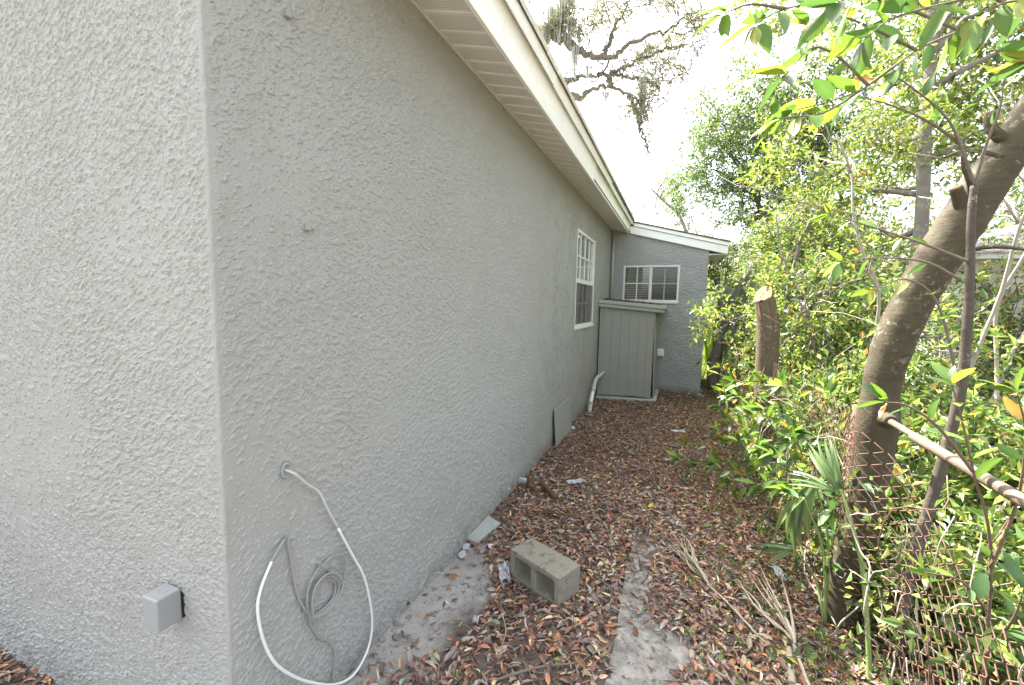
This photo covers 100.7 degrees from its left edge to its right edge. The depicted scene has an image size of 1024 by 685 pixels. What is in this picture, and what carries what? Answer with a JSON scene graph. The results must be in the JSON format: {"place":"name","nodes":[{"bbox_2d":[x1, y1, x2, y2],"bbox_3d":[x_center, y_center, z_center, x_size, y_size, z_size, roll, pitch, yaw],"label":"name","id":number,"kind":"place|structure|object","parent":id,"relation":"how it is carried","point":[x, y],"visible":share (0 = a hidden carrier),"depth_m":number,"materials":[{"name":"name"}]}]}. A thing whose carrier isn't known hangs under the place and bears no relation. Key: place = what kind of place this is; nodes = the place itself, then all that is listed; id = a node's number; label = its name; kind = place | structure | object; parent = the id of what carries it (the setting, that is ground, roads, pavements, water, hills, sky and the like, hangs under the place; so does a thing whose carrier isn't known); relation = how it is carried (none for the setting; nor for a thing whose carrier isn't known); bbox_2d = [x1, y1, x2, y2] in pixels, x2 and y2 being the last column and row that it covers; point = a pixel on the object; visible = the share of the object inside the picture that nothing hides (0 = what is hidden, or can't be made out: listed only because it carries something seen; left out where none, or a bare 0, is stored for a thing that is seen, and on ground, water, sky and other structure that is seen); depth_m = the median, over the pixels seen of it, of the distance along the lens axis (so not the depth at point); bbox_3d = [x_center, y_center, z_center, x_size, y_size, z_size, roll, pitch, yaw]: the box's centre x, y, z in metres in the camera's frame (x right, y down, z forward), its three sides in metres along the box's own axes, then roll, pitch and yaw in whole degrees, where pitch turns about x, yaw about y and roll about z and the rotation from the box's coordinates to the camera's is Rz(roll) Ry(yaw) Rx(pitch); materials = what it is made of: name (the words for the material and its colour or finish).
{"place":"outdoors","nodes":[
{"label":"outdoors","id":0,"kind":"place"},
{"bbox_2d":[0,329,1023,684],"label":"ground","id":1,"kind":"structure","parent":0,"point":[448,615],"depth_m":2.37,"materials":[{"name":"beige soil"}]},
{"bbox_2d":[0,0,729,684],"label":"house","id":2,"kind":"structure","parent":1,"relation":"on","point":[204,336],"depth_m":1.70,"materials":[{"name":"grey paint"}]},
{"bbox_2d":[142,583,185,632],"bbox_3d":[-1.194,0.906,1.458,0.082,0.116,0.089,3,6,21],"label":"junction box","id":3,"kind":"object","parent":2,"relation":"attached to","point":[163,606],"visible":1,"depth_m":1.43,"materials":[{"name":"grey plastic"}]},
{"bbox_2d":[283,9,301,19],"bbox_3d":[-0.768,-1.140,1.483,0.058,0.022,0.027,-3,7,-39],"label":"wall hook","id":4,"kind":"object","parent":2,"relation":"attached to","point":[288,15],"depth_m":1.47,"materials":[{"name":"grey paint"}]},
{"bbox_2d":[303,224,319,230],"bbox_3d":[-0.761,-0.433,1.607,0.058,0.022,0.027,-3,7,-39],"label":"wall hook","id":5,"kind":"object","parent":2,"relation":"attached to","point":[306,227],"depth_m":1.59,"materials":[{"name":"grey paint"}]},
{"bbox_2d":[256,462,372,684],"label":"coax cable","id":6,"kind":"object","parent":2,"relation":"attached to","point":[264,643],"visible":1,"depth_m":1.62,"materials":[{"name":"paint"}]},
{"bbox_2d":[306,554,346,682],"bbox_3d":[-0.776,1.239,1.798,0.032,0.680,0.220,3,6,21],"label":"coiled cable","id":7,"kind":"object","parent":2,"relation":"attached to","point":[323,611],"visible":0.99,"depth_m":1.77,"materials":[{"name":"grey plastic"}]},
{"bbox_2d":[574,228,595,329],"bbox_3d":[1.096,-0.918,6.447,0.097,1.388,1.350,3,6,21],"label":"window","id":8,"kind":"structure","parent":2,"relation":"in","point":[585,268],"depth_m":6.43,"materials":[{"name":"clear glass"}]},
{"bbox_2d":[622,265,679,303],"bbox_3d":[2.828,-1.182,8.618,1.099,0.764,0.522,3,6,21],"label":"window","id":9,"kind":"structure","parent":2,"relation":"in","point":[648,283],"depth_m":8.44,"materials":[{"name":"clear glass"}]},
{"bbox_2d":[657,348,663,356],"bbox_3d":[2.937,0.206,8.395,0.140,0.170,0.082,3,6,21],"label":"vent hood","id":10,"kind":"object","parent":2,"relation":"attached to","point":[660,352],"visible":0.8,"depth_m":8.38,"materials":[{"name":"white plastic"}]},
{"bbox_2d":[467,516,499,543],"bbox_3d":[-0.221,1.405,3.187,0.129,0.039,0.338,4,6,30],"label":"stucco slab","id":11,"kind":"object","parent":1,"relation":"on","point":[484,528],"depth_m":3.17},
{"bbox_2d":[0,360,1017,684],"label":"leaf litter","id":12,"kind":"object","parent":1,"relation":"on","point":[672,488],"visible":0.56,"depth_m":2.80,"materials":[{"name":"plant"}]},
{"bbox_2d":[497,560,510,582],"bbox_3d":[-0.048,1.438,2.657,0.083,0.060,0.170,0,6,-7],"label":"plastic wrapper","id":13,"kind":"object","parent":12,"relation":"on","point":[503,573],"visible":1,"depth_m":2.67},
{"bbox_2d":[489,654,589,683],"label":"stick","id":14,"kind":"object","parent":12,"relation":"on","point":[531,669],"visible":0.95,"depth_m":1.98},
{"bbox_2d":[523,512,571,516],"bbox_3d":[0.289,1.399,3.455,0.403,0.019,0.061,1,5,-1],"label":"stick","id":15,"kind":"object","parent":12,"relation":"on","point":[529,514],"visible":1,"depth_m":3.46,"materials":[{"name":"brown wood"}]},
{"bbox_2d":[567,478,585,483],"bbox_3d":[0.605,1.318,4.044,0.194,0.036,0.056,-1,6,-19],"label":"paper scrap","id":16,"kind":"object","parent":12,"relation":"on","point":[579,480],"visible":1,"depth_m":4.03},
{"bbox_2d":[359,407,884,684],"bbox_3d":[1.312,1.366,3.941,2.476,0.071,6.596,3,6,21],"label":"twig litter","id":17,"kind":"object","parent":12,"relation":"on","point":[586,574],"visible":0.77,"depth_m":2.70,"materials":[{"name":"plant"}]},
{"bbox_2d":[667,575,692,592],"bbox_3d":[1.020,1.471,2.579,0.027,0.032,0.175,-2,6,-32],"label":"stick","id":18,"kind":"object","parent":12,"relation":"on","point":[677,583],"visible":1,"depth_m":2.58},
{"bbox_2d":[525,478,558,499],"bbox_3d":[0.266,1.344,3.844,0.351,0.169,0.157,5,6,32],"label":"rotten stump","id":19,"kind":"object","parent":1,"relation":"on","point":[531,486],"visible":0.84,"depth_m":3.85,"materials":[{"name":"brown wood"}]},
{"bbox_2d":[510,538,579,608],"bbox_3d":[0.196,1.403,2.597,0.198,0.197,0.401,-4,8,-44],"label":"cinder block","id":20,"kind":"object","parent":1,"relation":"on","point":[539,569],"depth_m":2.54,"materials":[{"name":"concrete"}]},
{"bbox_2d":[554,396,571,446],"bbox_3d":[0.656,1.004,5.419,0.048,0.495,0.790,3,6,21],"label":"panel board","id":21,"kind":"object","parent":1,"relation":"on","point":[562,418],"visible":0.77,"depth_m":5.36,"materials":[{"name":"grey paint"}]},
{"bbox_2d":[594,575,619,600],"bbox_3d":[0.574,1.480,2.572,0.014,0.035,0.229,-2,6,-27],"label":"stick","id":22,"kind":"object","parent":1,"relation":"on","point":[602,581],"visible":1,"depth_m":2.57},
{"bbox_2d":[595,299,667,401],"bbox_3d":[2.276,0.153,7.993,1.136,1.925,1.293,3,6,21],"label":"utility closet","id":23,"kind":"object","parent":1,"relation":"on","point":[628,333],"visible":0.97,"depth_m":7.59,"materials":[{"name":"paint"}]},
{"bbox_2d":[588,371,605,412],"bbox_3d":[1.436,0.852,7.213,0.086,0.594,1.150,3,6,23],"label":"drain pipe","id":24,"kind":"object","parent":23,"relation":"attached to","point":[593,388],"visible":0.98,"depth_m":6.93,"materials":[{"name":"white plastic"}]},
{"bbox_2d":[602,298,661,304],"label":"leaves","id":25,"kind":"object","parent":23,"relation":"on","point":[614,299],"visible":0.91,"depth_m":7.52,"materials":[{"name":"brown plant"}]},
{"bbox_2d":[529,0,742,170],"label":"live oak","id":26,"kind":"object","parent":1,"relation":"on","point":[561,20],"visible":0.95,"depth_m":18.41,"materials":[{"name":"grey plant"}]},
{"bbox_2d":[631,155,738,358],"bbox_3d":[5.842,-2.888,14.563,3.656,6.789,3.083,3,6,21],"label":"budding tree","id":27,"kind":"object","parent":1,"relation":"on","point":[658,195],"visible":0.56,"depth_m":14.05,"materials":[{"name":"green plant"}]},
{"bbox_2d":[499,548,882,684],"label":"grass","id":28,"kind":"structure","parent":1,"relation":"on","point":[802,656],"depth_m":2.21,"materials":[{"name":"green plant"}]},
{"bbox_2d":[604,505,800,684],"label":"paving path","id":29,"kind":"structure","parent":1,"relation":"on","point":[633,649],"depth_m":2.19,"materials":[{"name":"concrete"}]},
{"bbox_2d":[636,512,648,566],"bbox_3d":[0.974,1.432,3.165,0.070,0.030,0.852,3,6,21],"label":"stick","id":30,"kind":"object","parent":29,"relation":"on","point":[642,538],"visible":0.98,"depth_m":3.10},
{"bbox_2d":[701,325,727,378],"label":"sword plant","id":31,"kind":"object","parent":1,"relation":"on","point":[708,350],"visible":0.3,"depth_m":10.03,"materials":[{"name":"green plant"}]},
{"bbox_2d":[695,353,754,427],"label":"laurel sapling","id":32,"kind":"object","parent":1,"relation":"on","point":[748,365],"visible":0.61,"depth_m":5.74,"materials":[{"name":"green plant"}]},
{"bbox_2d":[702,303,747,375],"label":"shrub","id":33,"kind":"object","parent":1,"relation":"on","point":[738,323],"visible":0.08,"depth_m":10.52,"materials":[{"name":"green plant"}]},
{"bbox_2d":[677,431,778,475],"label":"laurel sapling","id":34,"kind":"object","parent":1,"relation":"on","point":[682,436],"visible":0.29,"depth_m":4.62,"materials":[{"name":"green plant"}]},
{"bbox_2d":[707,249,753,303],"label":"shrub","id":35,"kind":"object","parent":1,"relation":"on","point":[731,265],"visible":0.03,"depth_m":13.57,"materials":[{"name":"green plant"}]},
{"bbox_2d":[706,239,758,382],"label":"bare mossy tree","id":36,"kind":"object","parent":1,"relation":"on","point":[715,272],"visible":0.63,"depth_m":8.98,"materials":[{"name":"green plant"}]},
{"bbox_2d":[716,285,733,330],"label":"hanging moss","id":37,"kind":"object","parent":36,"relation":"hanging from","point":[727,290],"visible":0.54,"depth_m":8.65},
{"bbox_2d":[668,531,801,681],"bbox_3d":[1.266,1.495,2.510,0.171,0.250,1.138,0,6,-15],"label":"dead frond","id":38,"kind":"object","parent":1,"relation":"on","point":[699,570],"visible":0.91,"depth_m":2.70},
{"bbox_2d":[707,234,762,339],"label":"shrub","id":39,"kind":"object","parent":1,"relation":"on","point":[739,263],"visible":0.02,"depth_m":14.40,"materials":[{"name":"green plant"}]},
{"bbox_2d":[706,259,765,352],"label":"shrub","id":40,"kind":"object","parent":1,"relation":"on","point":[735,277],"visible":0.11,"depth_m":11.33,"materials":[{"name":"green plant"}]},
{"bbox_2d":[705,267,767,373],"bbox_3d":[5.754,-0.580,11.076,2.240,2.822,2.061,3,6,21],"label":"shrub","id":41,"kind":"object","parent":1,"relation":"on","point":[734,360],"visible":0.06,"depth_m":10.78,"materials":[{"name":"green plant"}]},
{"bbox_2d":[726,558,755,578],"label":"seedling","id":42,"kind":"object","parent":1,"relation":"on","point":[749,560],"visible":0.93,"depth_m":2.65,"materials":[{"name":"green plant"}]},
{"bbox_2d":[706,206,782,340],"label":"tree","id":43,"kind":"object","parent":1,"relation":"on","point":[745,242],"visible":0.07,"depth_m":18.16,"materials":[{"name":"green plant"}]},
{"bbox_2d":[732,280,759,381],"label":"shrub","id":44,"kind":"object","parent":1,"relation":"on","point":[741,346],"visible":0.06,"depth_m":9.02,"materials":[{"name":"green plant"}]},
{"bbox_2d":[716,380,782,457],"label":"laurel sapling","id":45,"kind":"object","parent":1,"relation":"on","point":[733,390],"visible":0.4,"depth_m":4.53,"materials":[{"name":"green plant"}]},
{"bbox_2d":[707,398,794,475],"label":"laurel sapling","id":46,"kind":"object","parent":1,"relation":"on","point":[715,427],"visible":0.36,"depth_m":4.02,"materials":[{"name":"green plant"}]},
{"bbox_2d":[720,411,782,467],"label":"laurel sapling","id":47,"kind":"object","parent":1,"relation":"on","point":[741,421],"visible":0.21,"depth_m":4.30,"materials":[{"name":"green plant"}]},
{"bbox_2d":[751,521,764,564],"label":"seedling","id":48,"kind":"object","parent":1,"relation":"on","point":[761,534],"visible":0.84,"depth_m":2.79,"materials":[{"name":"green plant"}]},
{"bbox_2d":[657,84,859,392],"bbox_3d":[5.151,-2.129,9.300,4.012,6.284,2.872,3,6,21],"label":"bay tree","id":49,"kind":"object","parent":1,"relation":"on","point":[725,188],"visible":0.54,"depth_m":9.07,"materials":[{"name":"green plant"}]},
{"bbox_2d":[690,407,826,485],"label":"laurel sapling","id":50,"kind":"object","parent":1,"relation":"on","point":[752,431],"visible":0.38,"depth_m":3.99,"materials":[{"name":"green plant"}]},
{"bbox_2d":[735,224,782,282],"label":"shrub","id":51,"kind":"object","parent":1,"relation":"on","point":[753,245],"visible":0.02,"depth_m":14.12,"materials":[{"name":"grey plant"}]},
{"bbox_2d":[699,365,821,506],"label":"laurel sapling","id":52,"kind":"object","parent":1,"relation":"on","point":[795,382],"visible":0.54,"depth_m":3.38,"materials":[{"name":"green plant"}]},
{"bbox_2d":[711,385,814,482],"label":"laurel sapling","id":53,"kind":"object","parent":1,"relation":"on","point":[720,391],"visible":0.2,"depth_m":3.76,"materials":[{"name":"green plant"}]},
{"bbox_2d":[755,506,773,544],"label":"seedling","id":54,"kind":"object","parent":1,"relation":"on","point":[769,507],"visible":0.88,"depth_m":3.04,"materials":[{"name":"green plant"}]},
{"bbox_2d":[751,286,779,461],"bbox_3d":[2.871,0.400,4.783,0.356,2.075,0.283,3,6,21],"label":"sawn trunk","id":55,"kind":"object","parent":1,"relation":"on","point":[763,330],"visible":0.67,"depth_m":4.68,"materials":[{"name":"beige plant"}]},
{"bbox_2d":[754,297,774,456],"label":"vine","id":56,"kind":"object","parent":55,"relation":"attached to","point":[773,326],"visible":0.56,"depth_m":4.63,"materials":[{"name":"plant"}]},
{"bbox_2d":[733,562,810,684],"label":"dead frond","id":57,"kind":"object","parent":1,"relation":"on","point":[791,636],"visible":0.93,"depth_m":2.19,"materials":[{"name":"plant"}]},
{"bbox_2d":[732,196,819,419],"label":"bare sapling","id":58,"kind":"object","parent":1,"relation":"on","point":[779,235],"visible":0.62,"depth_m":5.28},
{"bbox_2d":[665,402,886,543],"bbox_3d":[1.899,0.964,3.009,1.589,1.092,0.539,6,7,41],"label":"laurel sapling","id":59,"kind":"object","parent":1,"relation":"on","point":[752,461],"visible":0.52,"depth_m":3.00,"materials":[{"name":"green plant"}]},
{"bbox_2d":[768,565,790,580],"bbox_3d":[1.710,1.468,2.715,0.069,0.036,0.162,1,5,1],"label":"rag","id":60,"kind":"object","parent":1,"relation":"on","point":[776,569],"visible":0.88,"depth_m":2.72,"materials":[{"name":"fabric"}]},
{"bbox_2d":[728,268,840,420],"bbox_3d":[3.656,0.115,5.741,1.272,2.360,1.887,6,7,42],"label":"shrub","id":61,"kind":"object","parent":1,"relation":"on","point":[798,352],"visible":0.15,"depth_m":5.57,"materials":[{"name":"green plant"}]},
{"bbox_2d":[680,111,889,330],"bbox_3d":[2.278,-0.147,3.453,1.520,3.254,1.125,-1,6,-19],"label":"bare sapling","id":62,"kind":"object","parent":1,"relation":"on","point":[857,232],"visible":0.69,"depth_m":3.28,"materials":[{"name":"wood"}]},
{"bbox_2d":[735,404,838,549],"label":"laurel sapling","id":63,"kind":"object","parent":1,"relation":"on","point":[825,515],"visible":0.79,"depth_m":2.71,"materials":[{"name":"green plant"}]},
{"bbox_2d":[766,644,817,674],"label":"seedling","id":64,"kind":"object","parent":1,"relation":"on","point":[791,659],"visible":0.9,"depth_m":1.96,"materials":[{"name":"green plant"}]},
{"bbox_2d":[764,250,829,427],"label":"bare sapling","id":65,"kind":"object","parent":1,"relation":"on","point":[806,300],"visible":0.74,"depth_m":4.53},
{"bbox_2d":[736,283,859,397],"bbox_3d":[4.688,0.042,7.048,1.668,2.306,2.298,3,6,21],"label":"shrub","id":66,"kind":"object","parent":1,"relation":"on","point":[821,333],"visible":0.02,"depth_m":6.62,"materials":[{"name":"green plant"}]},
{"bbox_2d":[714,431,883,540],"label":"laurel sapling","id":67,"kind":"object","parent":1,"relation":"on","point":[742,491],"visible":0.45,"depth_m":3.45,"materials":[{"name":"green plant"}]},
{"bbox_2d":[719,275,878,383],"bbox_3d":[5.644,-0.332,8.706,1.831,2.783,3.436,-1,6,-25],"label":"shrub","id":68,"kind":"object","parent":1,"relation":"on","point":[751,308],"depth_m":9.90,"materials":[{"name":"green plant"}]},
{"bbox_2d":[745,244,857,364],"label":"bare sapling","id":69,"kind":"object","parent":1,"relation":"on","point":[801,282],"visible":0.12,"depth_m":5.58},
{"bbox_2d":[678,380,927,684],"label":"ground cover","id":70,"kind":"object","parent":1,"relation":"on","point":[822,669],"visible":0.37,"depth_m":2.83,"materials":[{"name":"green plant"}]},
{"bbox_2d":[751,437,871,683],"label":"palmetto","id":71,"kind":"object","parent":1,"relation":"on","point":[796,509],"visible":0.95,"depth_m":2.30,"materials":[{"name":"green plant"}]},
{"bbox_2d":[763,469,874,581],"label":"laurel sapling","id":72,"kind":"object","parent":1,"relation":"on","point":[787,488],"visible":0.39,"depth_m":2.45,"materials":[{"name":"green plant"}]},
{"bbox_2d":[721,368,918,529],"bbox_3d":[2.043,0.853,2.934,1.042,1.330,0.757,3,6,14],"label":"laurel sapling","id":73,"kind":"object","parent":1,"relation":"on","point":[780,382],"visible":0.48,"depth_m":2.97,"materials":[{"name":"green plant"}]},
{"bbox_2d":[794,284,845,430],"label":"bare sapling","id":74,"kind":"object","parent":1,"relation":"on","point":[814,327],"visible":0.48,"depth_m":4.84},
{"bbox_2d":[680,0,962,237],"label":"oak tree","id":75,"kind":"object","parent":1,"relation":"on","point":[759,88],"visible":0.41,"depth_m":8.00,"materials":[{"name":"green plant"}]},
{"bbox_2d":[686,219,991,417],"bbox_3d":[4.019,-0.248,5.926,3.407,3.082,1.915,2,6,7],"label":"shrub","id":76,"kind":"object","parent":1,"relation":"on","point":[709,318],"visible":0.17,"depth_m":5.62,"materials":[{"name":"green plant"}]},
{"bbox_2d":[759,140,941,276],"bbox_3d":[11.414,-3.072,14.530,5.545,7.476,3.974,3,6,21],"label":"tree","id":77,"kind":"object","parent":1,"relation":"on","point":[890,200],"visible":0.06,"depth_m":14.13,"materials":[{"name":"green plant"}]},
{"bbox_2d":[720,373,984,499],"bbox_3d":[2.379,0.871,3.156,0.696,1.268,1.571,-1,6,-19],"label":"laurel sapling","id":78,"kind":"object","parent":1,"relation":"on","point":[831,386],"visible":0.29,"depth_m":3.06,"materials":[{"name":"green plant"}]},
{"bbox_2d":[689,0,1023,634],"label":"leaning tree","id":79,"kind":"object","parent":1,"relation":"on","point":[907,312],"visible":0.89,"depth_m":1.92,"materials":[{"name":"brown plant"}]},
{"bbox_2d":[742,220,983,408],"bbox_3d":[3.734,0.076,4.570,2.114,2.667,1.380,1,5,2],"label":"shrub","id":80,"kind":"object","parent":1,"relation":"on","point":[853,327],"visible":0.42,"depth_m":4.56,"materials":[{"name":"green plant"}]},
{"bbox_2d":[734,152,995,361],"bbox_3d":[4.556,-1.119,6.037,3.296,2.741,2.827,-2,6,-30],"label":"understorey tree","id":81,"kind":"object","parent":1,"relation":"on","point":[807,229],"visible":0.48,"depth_m":5.60,"materials":[{"name":"green plant"}]},
{"bbox_2d":[719,0,1023,261],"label":"slender tree","id":82,"kind":"object","parent":1,"relation":"on","point":[923,138],"visible":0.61,"depth_m":4.91,"materials":[{"name":"green plant"}]},
{"bbox_2d":[721,358,1023,684],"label":"ground cover","id":83,"kind":"object","parent":1,"relation":"on","point":[1001,682],"visible":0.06,"depth_m":1.97,"materials":[{"name":"green plant"}]},
{"bbox_2d":[722,362,1023,684],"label":"fence creeper","id":84,"kind":"object","parent":1,"relation":"on","point":[987,641],"visible":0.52,"depth_m":1.87,"materials":[{"name":"green plant"}]},
{"bbox_2d":[729,336,1023,684],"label":"chain link fence","id":85,"kind":"object","parent":1,"relation":"on","point":[1005,490],"visible":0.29,"depth_m":1.87,"materials":[{"name":"metal"}]},
{"bbox_2d":[769,288,1023,497],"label":"shrub","id":86,"kind":"object","parent":1,"relation":"on","point":[849,390],"visible":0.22,"depth_m":3.28,"materials":[{"name":"green plant"}]},
{"bbox_2d":[806,59,1023,667],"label":"slim sapling","id":87,"kind":"object","parent":1,"relation":"on","point":[936,483],"visible":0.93,"depth_m":1.84,"materials":[{"name":"brown plant"}]},
{"bbox_2d":[810,178,1023,377],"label":"bare sapling","id":88,"kind":"object","parent":1,"relation":"on","point":[1014,217],"visible":0.49,"depth_m":2.75,"materials":[{"name":"wood"}]},
{"bbox_2d":[819,521,1023,680],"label":"shrub","id":89,"kind":"object","parent":1,"relation":"on","point":[999,602],"visible":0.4,"depth_m":2.01,"materials":[{"name":"green plant"}]},
{"bbox_2d":[823,362,1023,548],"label":"shrub","id":90,"kind":"object","parent":1,"relation":"on","point":[1000,415],"visible":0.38,"depth_m":2.63,"materials":[{"name":"green plant"}]},
{"bbox_2d":[836,455,1023,631],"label":"shrub","id":91,"kind":"object","parent":1,"relation":"on","point":[1010,543],"visible":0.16,"depth_m":2.29,"materials":[{"name":"green plant"}]},
{"bbox_2d":[852,218,1023,398],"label":"neighbour house","id":92,"kind":"structure","parent":1,"relation":"on","point":[1008,232],"depth_m":6.68,"materials":[{"name":"white"}]},
{"bbox_2d":[949,263,1023,392],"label":"climbing vine","id":93,"kind":"object","parent":92,"relation":"attached to","point":[990,308],"visible":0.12,"depth_m":6.58,"materials":[{"name":"plant"}]},
{"bbox_2d":[853,361,1023,684],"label":"edge sapling","id":94,"kind":"object","parent":1,"relation":"on","point":[982,585],"visible":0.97,"depth_m":1.39,"materials":[{"name":"green plant"}]},
{"bbox_2d":[901,229,1002,414],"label":"bare sapling","id":95,"kind":"object","parent":1,"relation":"on","point":[945,353],"visible":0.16,"depth_m":4.40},
{"bbox_2d":[900,375,1019,474],"bbox_3d":[3.940,0.883,3.761,1.501,1.234,1.400,3,6,21],"label":"shrub","id":96,"kind":"object","parent":1,"relation":"on","point":[1001,398],"visible":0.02,"depth_m":3.77,"materials":[{"name":"green plant"}]},
{"bbox_2d":[909,66,1023,457],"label":"bare sapling","id":97,"kind":"object","parent":1,"relation":"on","point":[996,361],"visible":0.45,"depth_m":3.17,"materials":[{"name":"wood"}]},
{"bbox_2d":[910,440,1023,589],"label":"shrub","id":98,"kind":"object","parent":1,"relation":"on","point":[1002,468],"visible":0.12,"depth_m":2.48,"materials":[{"name":"green plant"}]},
{"bbox_2d":[910,362,1023,407],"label":"shrub","id":99,"kind":"object","parent":1,"relation":"on","point":[989,389],"visible":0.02,"depth_m":5.30,"materials":[{"name":"green plant"}]},
{"bbox_2d":[930,78,1023,231],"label":"tree","id":100,"kind":"object","parent":1,"relation":"on","point":[1014,189],"visible":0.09,"depth_m":10.05,"materials":[{"name":"green plant"}]},
{"bbox_2d":[932,352,1023,437],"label":"shrub","id":101,"kind":"object","parent":1,"relation":"on","point":[1006,372],"visible":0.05,"depth_m":4.46,"materials":[{"name":"green plant"}]},
{"bbox_2d":[945,280,1014,412],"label":"bare sapling","id":102,"kind":"object","parent":1,"relation":"on","point":[976,312],"visible":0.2,"depth_m":4.57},
{"bbox_2d":[942,224,1023,397],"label":"shrub","id":103,"kind":"object","parent":1,"relation":"on","point":[983,322],"visible":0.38,"depth_m":5.70,"materials":[{"name":"green plant"}]},
{"bbox_2d":[988,331,1023,402],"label":"bare sapling","id":104,"kind":"object","parent":1,"relation":"on","point":[1005,368],"visible":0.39,"depth_m":4.27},
{"bbox_2d":[525,0,1023,305],"label":"sky","id":105,"kind":"structure","parent":0,"point":[620,151],"materials":[{"name":"white"}]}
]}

